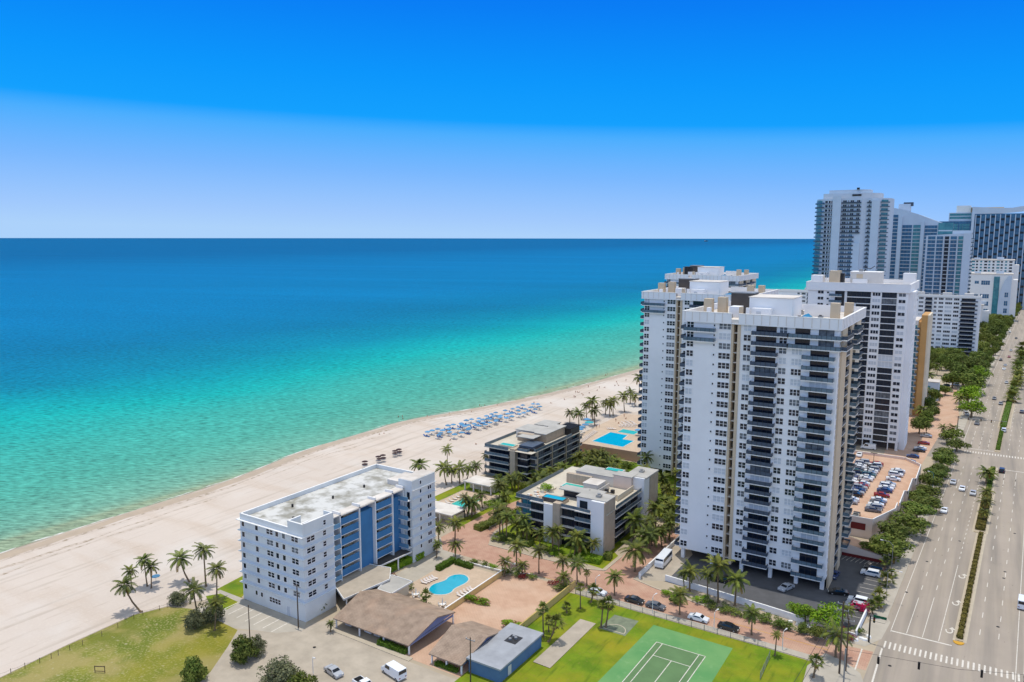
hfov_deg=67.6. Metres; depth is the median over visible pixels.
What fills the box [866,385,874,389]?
window
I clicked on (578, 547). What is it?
palm tree
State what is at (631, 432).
swimming pool
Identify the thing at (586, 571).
palm tree
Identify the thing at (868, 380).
window
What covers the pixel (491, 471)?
glass door
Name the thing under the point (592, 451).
palm tree
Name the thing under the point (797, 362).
window
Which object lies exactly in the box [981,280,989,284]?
window
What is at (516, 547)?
palm tree
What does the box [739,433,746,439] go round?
window
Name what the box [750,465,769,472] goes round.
glass door
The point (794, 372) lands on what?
window
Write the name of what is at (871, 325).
window
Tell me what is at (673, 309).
window
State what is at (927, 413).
tree
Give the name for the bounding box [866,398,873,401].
window
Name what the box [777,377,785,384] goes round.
window
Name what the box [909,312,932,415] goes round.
apartment block
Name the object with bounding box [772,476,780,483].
window
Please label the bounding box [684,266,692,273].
water tank
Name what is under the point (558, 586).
bush
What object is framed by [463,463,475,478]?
palm tree
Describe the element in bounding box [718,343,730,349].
window
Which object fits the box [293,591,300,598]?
window
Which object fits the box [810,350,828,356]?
glass door
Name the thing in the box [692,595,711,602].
bush
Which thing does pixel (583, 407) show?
palm tree
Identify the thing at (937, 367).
palm tree
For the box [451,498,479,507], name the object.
swimming pool
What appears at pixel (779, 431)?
window
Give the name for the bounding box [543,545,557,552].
bush
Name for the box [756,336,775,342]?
glass door
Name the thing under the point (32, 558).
tide line
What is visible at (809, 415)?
glass door
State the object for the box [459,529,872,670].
brick street
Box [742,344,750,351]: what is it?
window
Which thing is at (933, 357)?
tree
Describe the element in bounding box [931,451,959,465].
tree
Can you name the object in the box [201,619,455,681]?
side street
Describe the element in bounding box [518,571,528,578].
bush
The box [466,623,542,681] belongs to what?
hut
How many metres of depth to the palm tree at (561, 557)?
197.65 m
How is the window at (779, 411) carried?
in the apartment tower at (769, 401)
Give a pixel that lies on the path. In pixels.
(237, 598)
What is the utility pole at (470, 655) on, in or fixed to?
on the lawn at (595, 653)
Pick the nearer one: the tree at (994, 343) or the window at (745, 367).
the window at (745, 367)
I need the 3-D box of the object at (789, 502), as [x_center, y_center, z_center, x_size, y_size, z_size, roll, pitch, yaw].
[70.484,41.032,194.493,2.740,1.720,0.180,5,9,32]
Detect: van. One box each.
[381,660,406,680]
[860,443,875,449]
[1017,594,1023,609]
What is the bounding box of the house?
[927,379,940,400]
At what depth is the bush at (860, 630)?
171.46 m
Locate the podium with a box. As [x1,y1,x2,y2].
[580,413,641,461]
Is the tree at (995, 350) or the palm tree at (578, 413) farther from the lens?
the tree at (995, 350)
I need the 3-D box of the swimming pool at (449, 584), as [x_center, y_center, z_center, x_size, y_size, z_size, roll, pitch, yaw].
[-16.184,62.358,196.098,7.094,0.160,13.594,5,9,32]
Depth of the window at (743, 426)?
198.59 m
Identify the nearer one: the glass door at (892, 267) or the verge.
the verge
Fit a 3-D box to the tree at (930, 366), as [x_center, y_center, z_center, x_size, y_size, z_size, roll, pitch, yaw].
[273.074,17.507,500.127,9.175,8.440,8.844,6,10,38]
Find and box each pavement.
[328,627,412,660]
[577,590,832,666]
[803,653,862,681]
[842,618,889,645]
[868,470,943,623]
[946,311,1019,455]
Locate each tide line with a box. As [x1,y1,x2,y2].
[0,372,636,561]
[0,412,481,568]
[0,443,364,575]
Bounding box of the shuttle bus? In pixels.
[654,548,671,568]
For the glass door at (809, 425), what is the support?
in the apartment tower at (769, 401)
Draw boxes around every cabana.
[435,501,466,521]
[463,475,501,494]
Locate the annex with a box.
[377,574,412,595]
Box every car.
[323,664,343,678]
[352,675,371,681]
[587,587,607,595]
[624,595,644,604]
[645,600,665,610]
[687,612,709,623]
[710,574,729,583]
[717,621,739,632]
[777,582,794,591]
[827,587,848,595]
[832,570,839,579]
[844,600,866,610]
[847,595,868,602]
[852,486,865,491]
[852,511,860,515]
[853,483,867,489]
[853,491,862,497]
[854,460,867,464]
[855,480,869,485]
[856,452,862,456]
[858,476,872,481]
[860,474,874,478]
[860,568,880,577]
[861,471,875,476]
[864,468,878,472]
[864,506,881,512]
[864,563,883,570]
[865,465,879,470]
[866,503,882,509]
[868,462,881,466]
[868,501,884,506]
[869,499,885,504]
[871,496,886,501]
[874,491,889,497]
[877,487,892,492]
[878,485,893,490]
[879,481,894,487]
[885,476,900,481]
[888,470,902,477]
[892,469,904,474]
[906,453,918,458]
[913,448,925,452]
[914,446,926,449]
[917,441,929,444]
[920,434,931,437]
[940,507,947,513]
[950,479,956,484]
[959,485,965,491]
[969,490,976,495]
[999,467,1004,472]
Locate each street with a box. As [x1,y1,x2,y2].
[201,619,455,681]
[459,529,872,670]
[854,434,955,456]
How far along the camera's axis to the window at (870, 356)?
320.02 m
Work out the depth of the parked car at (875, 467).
274.07 m
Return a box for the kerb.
[488,544,837,642]
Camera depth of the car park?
195.58 m
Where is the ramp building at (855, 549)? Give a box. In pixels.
[841,536,883,562]
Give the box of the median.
[953,356,1023,644]
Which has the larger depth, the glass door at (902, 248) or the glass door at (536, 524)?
the glass door at (902, 248)
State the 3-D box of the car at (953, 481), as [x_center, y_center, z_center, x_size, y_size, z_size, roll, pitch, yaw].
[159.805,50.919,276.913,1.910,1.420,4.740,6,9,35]
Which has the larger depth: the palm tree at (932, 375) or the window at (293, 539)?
the palm tree at (932, 375)
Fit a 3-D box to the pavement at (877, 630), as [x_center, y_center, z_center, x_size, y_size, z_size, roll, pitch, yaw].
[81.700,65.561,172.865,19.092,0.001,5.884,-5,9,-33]
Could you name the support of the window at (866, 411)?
in the apartment tower at (888, 321)
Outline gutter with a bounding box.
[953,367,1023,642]
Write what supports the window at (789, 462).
in the apartment tower at (769, 401)
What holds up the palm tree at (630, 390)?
on the beach
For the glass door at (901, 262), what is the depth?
711.91 m
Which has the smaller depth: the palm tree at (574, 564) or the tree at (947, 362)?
the palm tree at (574, 564)
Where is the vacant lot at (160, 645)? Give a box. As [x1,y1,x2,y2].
[0,607,236,681]
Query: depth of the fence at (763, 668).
156.68 m
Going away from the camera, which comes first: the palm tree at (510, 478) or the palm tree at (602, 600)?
the palm tree at (602, 600)
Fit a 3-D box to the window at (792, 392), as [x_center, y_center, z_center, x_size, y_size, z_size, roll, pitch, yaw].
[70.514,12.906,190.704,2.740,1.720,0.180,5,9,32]
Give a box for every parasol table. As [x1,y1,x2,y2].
[412,588,419,597]
[438,597,446,606]
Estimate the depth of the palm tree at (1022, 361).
519.44 m
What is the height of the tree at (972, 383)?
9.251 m
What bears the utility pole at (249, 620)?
on the side street at (350, 658)
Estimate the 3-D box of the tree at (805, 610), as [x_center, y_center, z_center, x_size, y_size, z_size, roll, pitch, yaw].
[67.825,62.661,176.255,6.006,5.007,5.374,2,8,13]
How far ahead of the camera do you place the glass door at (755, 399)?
195.17 m
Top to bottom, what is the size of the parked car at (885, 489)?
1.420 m
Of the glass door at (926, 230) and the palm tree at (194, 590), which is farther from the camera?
the glass door at (926, 230)
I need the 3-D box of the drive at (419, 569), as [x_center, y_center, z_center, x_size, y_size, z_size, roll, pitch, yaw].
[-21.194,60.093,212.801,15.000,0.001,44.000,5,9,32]
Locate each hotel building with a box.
[969,257,1018,291]
[970,271,1017,316]
[979,301,988,329]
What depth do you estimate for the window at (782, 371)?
191.80 m
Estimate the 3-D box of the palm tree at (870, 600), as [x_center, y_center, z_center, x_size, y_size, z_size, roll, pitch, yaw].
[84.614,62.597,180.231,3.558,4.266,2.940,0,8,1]
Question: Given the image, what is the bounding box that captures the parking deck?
[849,450,920,538]
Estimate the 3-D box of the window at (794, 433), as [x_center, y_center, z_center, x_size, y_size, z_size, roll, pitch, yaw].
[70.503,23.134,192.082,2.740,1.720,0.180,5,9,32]
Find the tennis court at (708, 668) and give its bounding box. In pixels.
[598,625,732,681]
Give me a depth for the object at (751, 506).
198.88 m
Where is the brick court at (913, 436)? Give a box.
[884,425,941,463]
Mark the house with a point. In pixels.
(934, 383)
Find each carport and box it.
[333,589,454,654]
[429,621,499,673]
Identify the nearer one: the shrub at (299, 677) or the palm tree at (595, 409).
the shrub at (299, 677)
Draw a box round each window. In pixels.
[266,529,273,535]
[266,539,273,546]
[267,550,273,557]
[267,561,274,567]
[268,571,274,578]
[268,582,275,589]
[269,596,281,605]
[291,536,298,543]
[291,547,298,554]
[292,558,299,565]
[292,569,299,576]
[292,580,299,586]
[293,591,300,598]
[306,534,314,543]
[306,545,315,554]
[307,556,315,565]
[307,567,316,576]
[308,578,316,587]
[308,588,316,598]
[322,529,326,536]
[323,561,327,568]
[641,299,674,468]
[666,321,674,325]
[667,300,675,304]
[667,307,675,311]
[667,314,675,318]
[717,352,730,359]
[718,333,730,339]
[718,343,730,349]
[719,323,731,329]
[734,539,742,546]
[734,551,741,558]
[735,518,742,525]
[735,527,742,534]
[736,499,743,506]
[736,509,743,516]
[737,471,745,478]
[737,480,744,487]
[737,490,744,497]
[738,442,746,449]
[738,452,745,458]
[738,461,745,468]
[739,423,747,429]
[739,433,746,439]
[740,403,747,410]
[740,413,747,420]
[741,374,749,380]
[741,384,748,390]
[741,394,748,400]
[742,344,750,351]
[742,354,750,361]
[742,364,749,371]
[743,325,751,331]
[743,334,750,341]
[768,559,776,566]
[769,534,777,542]
[769,547,776,554]
[770,515,778,522]
[770,525,777,532]
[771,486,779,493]
[771,496,779,503]
[771,506,778,513]
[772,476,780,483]
[773,447,781,454]
[773,457,781,464]
[773,467,780,474]
[774,427,782,434]
[774,437,782,444]
[775,408,783,414]
[775,417,783,424]
[776,388,784,394]
[776,398,784,404]
[777,367,785,374]
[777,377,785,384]
[778,348,786,354]
[778,357,786,364]
[779,327,787,332]
[779,338,787,343]
[780,561,790,569]
[781,549,791,557]
[782,518,793,525]
[782,527,792,535]
[782,537,792,544]
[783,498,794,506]
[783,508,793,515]
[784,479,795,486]
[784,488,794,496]
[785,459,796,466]
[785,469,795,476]
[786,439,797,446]
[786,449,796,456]
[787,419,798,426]
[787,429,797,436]
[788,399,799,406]
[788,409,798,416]
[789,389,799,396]
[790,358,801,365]
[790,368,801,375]
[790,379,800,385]
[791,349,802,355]
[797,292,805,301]
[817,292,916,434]
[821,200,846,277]
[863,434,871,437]
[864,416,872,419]
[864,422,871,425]
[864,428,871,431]
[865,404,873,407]
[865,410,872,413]
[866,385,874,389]
[866,391,873,395]
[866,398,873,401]
[867,367,875,370]
[867,373,875,377]
[867,379,874,383]
[868,355,876,358]
[868,361,875,364]
[869,336,877,339]
[869,342,877,346]
[870,324,878,327]
[870,330,878,333]
[871,305,879,308]
[871,311,879,314]
[872,292,880,295]
[892,388,899,391]
[895,344,902,347]
[896,325,903,328]
[970,261,987,282]
[980,294,988,298]
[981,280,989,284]
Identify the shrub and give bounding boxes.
[167,591,189,605]
[179,655,208,681]
[183,608,205,630]
[196,602,225,623]
[229,634,258,664]
[251,633,267,658]
[256,654,300,681]
[286,670,317,681]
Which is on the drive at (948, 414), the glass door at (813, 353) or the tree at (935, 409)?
the tree at (935, 409)
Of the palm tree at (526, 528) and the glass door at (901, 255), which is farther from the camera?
the glass door at (901, 255)
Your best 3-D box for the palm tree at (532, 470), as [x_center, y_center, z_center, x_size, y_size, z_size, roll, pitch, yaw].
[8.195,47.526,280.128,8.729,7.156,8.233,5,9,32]
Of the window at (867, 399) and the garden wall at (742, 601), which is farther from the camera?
the window at (867, 399)
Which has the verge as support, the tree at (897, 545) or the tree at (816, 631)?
the tree at (897, 545)
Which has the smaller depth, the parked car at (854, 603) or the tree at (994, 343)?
the parked car at (854, 603)
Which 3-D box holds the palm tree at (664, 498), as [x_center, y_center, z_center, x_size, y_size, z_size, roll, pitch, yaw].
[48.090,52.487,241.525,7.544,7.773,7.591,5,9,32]
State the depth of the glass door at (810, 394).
187.88 m
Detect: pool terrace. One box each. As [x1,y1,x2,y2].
[406,564,494,607]
[440,490,496,514]
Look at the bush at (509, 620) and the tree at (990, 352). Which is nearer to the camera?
the bush at (509, 620)
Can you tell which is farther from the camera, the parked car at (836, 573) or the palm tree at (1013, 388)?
the palm tree at (1013, 388)
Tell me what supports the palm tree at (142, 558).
on the beach
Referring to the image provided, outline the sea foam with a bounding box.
[1,373,622,552]
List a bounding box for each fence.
[0,604,165,673]
[575,588,765,647]
[760,652,769,678]
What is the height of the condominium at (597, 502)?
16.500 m
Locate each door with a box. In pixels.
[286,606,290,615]
[490,448,509,455]
[490,455,509,463]
[490,462,509,470]
[490,469,509,475]
[508,664,510,675]
[518,452,526,458]
[518,459,526,465]
[518,466,526,472]
[522,498,530,504]
[522,507,530,512]
[531,502,543,510]
[531,511,543,519]
[531,520,543,528]
[562,508,575,517]
[562,517,575,526]
[562,527,573,535]
[562,536,571,544]
[579,513,590,519]
[579,522,590,528]
[693,301,703,304]
[746,554,765,564]
[747,532,766,540]
[747,542,765,552]
[748,513,767,521]
[748,523,766,530]
[749,484,768,492]
[749,494,768,501]
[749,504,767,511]
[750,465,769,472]
[750,475,769,482]
[751,436,771,443]
[751,445,770,452]
[751,455,770,462]
[752,416,772,423]
[752,426,771,433]
[753,396,772,403]
[753,406,772,413]
[754,376,773,382]
[754,386,773,393]
[755,346,775,352]
[755,356,774,362]
[755,366,774,372]
[756,326,776,332]
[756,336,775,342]
[795,328,810,334]
[795,339,809,344]
[799,553,817,563]
[799,565,816,576]
[800,543,817,550]
[801,523,818,531]
[801,533,818,541]
[802,503,820,511]
[802,513,819,521]
[803,483,821,490]
[803,493,820,501]
[804,463,822,470]
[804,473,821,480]
[805,443,823,450]
[805,453,822,460]
[806,423,824,429]
[806,433,824,440]
[807,412,825,419]
[808,392,826,398]
[808,402,825,409]
[809,371,827,377]
[809,382,827,388]
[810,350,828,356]
[810,361,828,367]
[818,340,833,346]
[819,330,833,335]
[847,291,870,296]
[847,297,870,302]
[854,433,861,437]
[855,415,862,419]
[856,304,869,309]
[858,366,865,371]
[859,360,866,365]
[861,329,868,334]
[873,423,887,428]
[873,429,887,434]
[873,435,886,441]
[874,404,888,410]
[874,410,888,416]
[874,416,887,422]
[875,392,889,398]
[875,398,889,404]
[876,380,890,385]
[876,386,890,391]
[877,361,891,367]
[877,367,891,373]
[877,374,890,379]
[878,349,892,354]
[878,355,892,360]
[879,330,893,335]
[879,336,893,342]
[879,343,893,348]
[880,317,894,323]
[880,324,894,329]
[881,299,896,304]
[881,305,895,310]
[881,311,895,316]
[882,292,896,297]
[889,254,895,277]
[899,268,908,270]
[900,254,909,256]
[900,257,909,259]
[900,261,909,263]
[901,239,910,241]
[901,243,910,245]
[901,247,910,249]
[902,225,911,227]
[902,229,911,231]
[902,232,911,234]
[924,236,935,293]
[925,225,937,227]
[925,229,936,231]
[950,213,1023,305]
[958,339,971,341]
[958,343,971,345]
[959,327,972,329]
[959,331,972,333]
[959,335,972,337]
[960,315,973,317]
[960,319,973,321]
[960,323,973,325]
[961,311,974,313]
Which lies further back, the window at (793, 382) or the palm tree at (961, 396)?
the palm tree at (961, 396)
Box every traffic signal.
[843,648,1023,681]
[868,615,886,641]
[957,416,1006,424]
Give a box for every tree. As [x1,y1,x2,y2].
[109,574,141,612]
[121,564,138,589]
[133,553,153,586]
[140,559,162,587]
[166,548,193,582]
[181,577,206,607]
[191,542,217,586]
[205,560,227,595]
[205,594,225,630]
[326,619,334,631]
[409,458,429,470]
[419,587,433,601]
[433,459,453,484]
[433,539,442,557]
[435,519,445,541]
[441,443,453,464]
[444,515,466,540]
[447,464,457,483]
[447,540,464,556]
[450,459,468,483]
[458,492,472,516]
[460,494,482,516]
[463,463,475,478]
[469,460,483,474]
[474,490,487,507]
[487,503,511,533]
[488,498,507,514]
[489,475,508,492]
[491,479,508,497]
[497,490,512,506]
[497,510,516,537]
[497,555,513,576]
[503,471,521,490]
[503,535,528,565]
[504,515,524,534]
[511,471,525,490]
[514,510,531,536]
[514,558,529,573]
[517,519,534,539]
[522,463,544,478]
[525,477,540,486]
[530,544,547,573]
[533,527,547,547]
[535,471,550,477]
[535,600,549,637]
[540,525,563,545]
[543,466,557,474]
[544,614,553,631]
[546,613,566,642]
[551,523,565,550]
[552,553,571,572]
[555,461,571,469]
[556,570,572,585]
[560,601,571,612]
[561,529,589,554]
[564,408,573,422]
[565,552,587,583]
[567,528,586,557]
[569,451,584,466]
[571,407,586,423]
[575,582,585,608]
[578,457,588,467]
[579,448,595,458]
[580,403,589,417]
[581,568,591,585]
[584,395,600,419]
[584,455,593,464]
[584,538,601,552]
[585,449,598,457]
[586,405,602,425]
[588,455,605,467]
[588,582,601,602]
[593,447,607,454]
[597,598,608,627]
[599,451,608,467]
[600,399,609,414]
[601,594,617,627]
[602,398,616,415]
[603,457,620,467]
[604,460,618,467]
[605,569,624,595]
[606,396,620,415]
[611,456,625,469]
[616,391,631,411]
[618,537,651,571]
[621,507,648,540]
[626,386,635,403]
[629,393,638,402]
[629,527,653,553]
[632,374,642,390]
[635,520,661,549]
[637,450,653,464]
[639,514,659,545]
[645,499,669,531]
[654,526,671,547]
[655,494,675,511]
[658,471,671,492]
[658,477,670,492]
[658,484,675,509]
[659,508,676,539]
[660,514,678,541]
[661,500,678,527]
[664,499,675,530]
[666,585,693,614]
[669,467,680,494]
[676,567,688,585]
[677,559,701,591]
[699,566,715,597]
[700,553,734,602]
[723,569,750,605]
[739,603,763,634]
[770,630,782,655]
[785,601,801,612]
[792,604,819,621]
[804,625,827,640]
[809,602,845,635]
[809,653,824,677]
[819,618,856,657]
[841,602,856,624]
[859,538,893,554]
[865,598,877,613]
[871,532,915,559]
[871,585,888,603]
[871,594,886,608]
[876,519,918,541]
[877,570,895,587]
[880,555,891,568]
[888,511,931,533]
[888,568,896,576]
[889,553,901,563]
[897,500,936,517]
[908,488,930,497]
[909,494,943,508]
[910,417,931,433]
[913,405,928,414]
[916,416,933,422]
[916,484,942,497]
[918,410,934,419]
[918,474,944,488]
[921,468,951,477]
[923,406,940,414]
[924,396,939,407]
[925,463,950,472]
[928,372,936,378]
[929,362,936,370]
[929,388,942,399]
[930,353,938,365]
[931,362,943,374]
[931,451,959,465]
[932,447,957,457]
[934,348,948,353]
[934,354,950,369]
[937,423,947,430]
[938,428,964,439]
[940,386,953,394]
[941,372,959,387]
[943,358,956,371]
[945,439,971,451]
[946,347,962,353]
[946,353,964,360]
[946,423,959,430]
[949,362,960,371]
[952,364,976,386]
[952,393,966,409]
[953,385,985,402]
[955,398,986,417]
[960,356,986,368]
[960,372,986,388]
[963,382,976,387]
[968,351,994,360]
[972,365,993,377]
[976,465,998,483]
[976,496,995,509]
[977,486,993,498]
[977,507,992,518]
[978,341,990,347]
[979,326,989,333]
[979,347,992,352]
[979,357,990,366]
[981,325,1001,334]
[982,323,993,327]
[982,333,1000,346]
[983,360,989,370]
[986,350,993,355]
[988,316,997,321]
[989,313,1011,320]
[990,341,998,346]
[991,319,1009,330]
[991,347,998,356]
[1002,389,1021,402]
[1007,380,1020,391]
[1007,385,1020,393]
[1009,378,1023,388]
[1010,358,1023,366]
[1011,368,1023,376]
[1011,374,1023,384]
[1012,360,1023,372]
[1012,371,1023,378]
[1014,346,1023,352]
[1014,351,1023,359]
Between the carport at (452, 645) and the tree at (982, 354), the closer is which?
the carport at (452, 645)
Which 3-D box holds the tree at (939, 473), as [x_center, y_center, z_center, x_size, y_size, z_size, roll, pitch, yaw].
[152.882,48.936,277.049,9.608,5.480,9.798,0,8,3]
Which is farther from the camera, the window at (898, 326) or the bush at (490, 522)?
the window at (898, 326)
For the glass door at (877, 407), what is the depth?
320.30 m
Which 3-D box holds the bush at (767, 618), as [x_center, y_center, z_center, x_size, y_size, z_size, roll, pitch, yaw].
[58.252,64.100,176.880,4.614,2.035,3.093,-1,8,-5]
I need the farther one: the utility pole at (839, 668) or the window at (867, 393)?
the window at (867, 393)
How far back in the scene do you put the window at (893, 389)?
316.68 m
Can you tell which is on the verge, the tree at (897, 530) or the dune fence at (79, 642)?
the tree at (897, 530)
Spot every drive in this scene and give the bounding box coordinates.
[395,537,462,581]
[441,499,520,553]
[635,545,691,580]
[908,387,958,428]
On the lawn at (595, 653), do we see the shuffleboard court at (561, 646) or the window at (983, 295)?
the shuffleboard court at (561, 646)
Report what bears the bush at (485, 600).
on the brick lot at (513, 598)
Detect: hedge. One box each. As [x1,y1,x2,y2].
[376,638,407,654]
[384,551,424,571]
[434,660,458,672]
[435,557,455,570]
[454,558,473,569]
[473,507,520,531]
[499,533,534,546]
[576,552,603,564]
[603,551,612,560]
[956,531,983,638]
[975,492,991,530]
[986,466,995,490]
[995,426,1004,449]
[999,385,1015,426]
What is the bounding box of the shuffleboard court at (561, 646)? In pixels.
[533,619,595,667]
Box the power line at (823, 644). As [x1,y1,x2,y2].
[794,606,848,681]
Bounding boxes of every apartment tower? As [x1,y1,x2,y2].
[637,278,778,472]
[664,265,758,288]
[674,291,866,589]
[806,266,919,450]
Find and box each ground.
[235,322,1014,679]
[530,458,679,516]
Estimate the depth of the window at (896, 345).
314.25 m
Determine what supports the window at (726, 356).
in the apartment tower at (769, 401)
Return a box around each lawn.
[206,594,236,608]
[218,576,243,597]
[435,482,529,500]
[455,593,810,681]
[458,497,520,524]
[494,516,657,568]
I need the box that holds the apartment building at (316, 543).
[236,464,436,621]
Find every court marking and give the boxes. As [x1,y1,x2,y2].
[603,624,625,633]
[622,642,705,681]
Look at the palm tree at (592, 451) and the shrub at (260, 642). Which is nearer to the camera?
the shrub at (260, 642)
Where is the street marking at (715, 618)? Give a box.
[508,562,826,649]
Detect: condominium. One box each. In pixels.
[484,420,581,481]
[515,465,658,555]
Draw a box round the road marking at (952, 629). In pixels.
[854,315,1023,681]
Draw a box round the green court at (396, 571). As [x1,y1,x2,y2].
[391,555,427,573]
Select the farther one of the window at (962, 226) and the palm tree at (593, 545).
the window at (962, 226)
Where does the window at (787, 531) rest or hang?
in the apartment tower at (769, 401)
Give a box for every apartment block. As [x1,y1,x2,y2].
[778,288,981,355]
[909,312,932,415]
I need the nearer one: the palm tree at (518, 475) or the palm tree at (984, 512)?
the palm tree at (984, 512)
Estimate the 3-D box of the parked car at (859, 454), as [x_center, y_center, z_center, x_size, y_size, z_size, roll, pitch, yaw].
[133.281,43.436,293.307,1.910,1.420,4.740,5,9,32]
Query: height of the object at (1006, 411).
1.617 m
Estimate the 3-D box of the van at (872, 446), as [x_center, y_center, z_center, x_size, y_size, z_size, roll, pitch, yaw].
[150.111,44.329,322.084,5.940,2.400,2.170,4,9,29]
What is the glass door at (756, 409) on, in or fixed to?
in the apartment tower at (769, 401)
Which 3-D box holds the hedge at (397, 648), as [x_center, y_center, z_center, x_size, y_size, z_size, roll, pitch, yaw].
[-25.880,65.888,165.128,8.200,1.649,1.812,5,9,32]
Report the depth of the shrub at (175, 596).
184.42 m
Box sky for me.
[0,0,1023,238]
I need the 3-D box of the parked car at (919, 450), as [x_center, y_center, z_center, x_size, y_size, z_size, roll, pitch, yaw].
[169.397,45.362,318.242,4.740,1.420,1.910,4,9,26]
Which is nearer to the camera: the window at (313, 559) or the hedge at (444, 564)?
the window at (313, 559)
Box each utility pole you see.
[248,605,249,636]
[293,584,299,627]
[466,637,474,681]
[837,601,848,673]
[843,618,854,670]
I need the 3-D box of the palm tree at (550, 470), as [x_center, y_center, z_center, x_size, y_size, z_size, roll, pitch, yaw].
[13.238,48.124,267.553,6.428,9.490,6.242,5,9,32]
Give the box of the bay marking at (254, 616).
[225,602,288,631]
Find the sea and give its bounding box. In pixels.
[0,238,814,552]
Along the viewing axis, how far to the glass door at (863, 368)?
322.57 m
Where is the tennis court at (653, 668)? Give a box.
[623,642,704,681]
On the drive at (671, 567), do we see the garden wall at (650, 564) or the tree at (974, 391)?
the garden wall at (650, 564)
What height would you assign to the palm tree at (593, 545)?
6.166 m
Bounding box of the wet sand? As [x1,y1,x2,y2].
[0,368,642,559]
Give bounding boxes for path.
[218,590,240,600]
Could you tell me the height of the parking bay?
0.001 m
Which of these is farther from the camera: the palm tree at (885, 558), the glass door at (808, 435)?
the palm tree at (885, 558)
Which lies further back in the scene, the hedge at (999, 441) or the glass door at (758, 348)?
the hedge at (999, 441)
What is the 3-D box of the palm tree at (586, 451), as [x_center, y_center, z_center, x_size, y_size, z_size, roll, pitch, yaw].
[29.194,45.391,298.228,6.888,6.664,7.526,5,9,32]
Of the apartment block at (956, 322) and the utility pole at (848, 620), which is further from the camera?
the apartment block at (956, 322)
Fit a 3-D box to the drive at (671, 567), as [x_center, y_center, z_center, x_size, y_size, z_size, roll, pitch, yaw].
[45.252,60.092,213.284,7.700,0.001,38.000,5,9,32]
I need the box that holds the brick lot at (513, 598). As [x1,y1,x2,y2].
[401,575,573,676]
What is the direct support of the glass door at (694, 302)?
in the apartment tower at (659, 425)
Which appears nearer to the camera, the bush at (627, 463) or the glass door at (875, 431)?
the bush at (627, 463)
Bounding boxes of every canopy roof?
[336,564,390,604]
[373,549,411,569]
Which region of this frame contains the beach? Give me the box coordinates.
[0,372,642,676]
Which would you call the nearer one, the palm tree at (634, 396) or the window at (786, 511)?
the window at (786, 511)
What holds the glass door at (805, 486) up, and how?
in the apartment tower at (769, 401)
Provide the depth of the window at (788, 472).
193.46 m
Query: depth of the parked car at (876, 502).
238.13 m
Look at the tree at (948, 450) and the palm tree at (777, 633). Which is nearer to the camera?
the palm tree at (777, 633)
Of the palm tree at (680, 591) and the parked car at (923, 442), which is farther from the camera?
the parked car at (923, 442)
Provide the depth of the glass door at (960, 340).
558.99 m
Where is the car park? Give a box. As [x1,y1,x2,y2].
[665,550,890,629]
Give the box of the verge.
[870,463,932,608]
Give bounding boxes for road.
[863,309,1023,681]
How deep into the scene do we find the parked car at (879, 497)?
242.30 m
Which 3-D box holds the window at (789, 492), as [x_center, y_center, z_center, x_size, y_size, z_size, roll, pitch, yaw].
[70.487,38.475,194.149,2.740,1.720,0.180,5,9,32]
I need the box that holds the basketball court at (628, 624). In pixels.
[599,615,637,635]
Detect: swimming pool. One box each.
[428,574,469,594]
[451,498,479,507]
[592,432,633,446]
[617,429,637,434]
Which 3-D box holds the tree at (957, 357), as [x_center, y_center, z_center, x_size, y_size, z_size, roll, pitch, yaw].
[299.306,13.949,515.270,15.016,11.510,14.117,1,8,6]
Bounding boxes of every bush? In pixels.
[464,594,489,605]
[479,520,496,527]
[482,500,492,506]
[490,536,499,541]
[497,535,509,542]
[501,568,514,575]
[501,619,524,625]
[511,567,521,577]
[517,481,529,488]
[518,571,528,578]
[525,572,536,579]
[540,483,553,490]
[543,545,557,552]
[548,551,562,555]
[548,579,558,585]
[551,582,570,590]
[622,461,634,466]
[661,589,677,597]
[669,597,685,605]
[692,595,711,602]
[704,598,718,609]
[717,601,730,613]
[724,607,743,616]
[756,612,772,622]
[770,615,782,628]
[776,620,795,630]
[794,621,807,633]
[849,625,866,633]
[858,600,869,614]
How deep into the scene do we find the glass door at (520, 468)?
279.03 m
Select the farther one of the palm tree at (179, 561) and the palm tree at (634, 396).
the palm tree at (634, 396)
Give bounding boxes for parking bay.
[199,598,305,632]
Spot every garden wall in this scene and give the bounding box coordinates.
[445,570,502,609]
[463,560,532,574]
[519,580,575,626]
[639,535,679,578]
[665,575,804,621]
[810,620,854,638]
[855,607,866,636]
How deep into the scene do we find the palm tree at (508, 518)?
222.53 m
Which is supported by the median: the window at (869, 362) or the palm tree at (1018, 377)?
the palm tree at (1018, 377)
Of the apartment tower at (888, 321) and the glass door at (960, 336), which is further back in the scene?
the glass door at (960, 336)
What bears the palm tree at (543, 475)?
on the lawn at (478, 514)
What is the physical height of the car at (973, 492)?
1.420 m
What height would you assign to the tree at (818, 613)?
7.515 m
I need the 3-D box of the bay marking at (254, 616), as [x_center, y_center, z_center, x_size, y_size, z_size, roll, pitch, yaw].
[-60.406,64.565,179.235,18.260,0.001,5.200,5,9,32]
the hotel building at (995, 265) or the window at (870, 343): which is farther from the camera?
the hotel building at (995, 265)
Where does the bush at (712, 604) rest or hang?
on the inland ground at (335, 610)
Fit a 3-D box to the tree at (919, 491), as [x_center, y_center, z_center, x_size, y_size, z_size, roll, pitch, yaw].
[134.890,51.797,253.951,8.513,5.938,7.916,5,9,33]

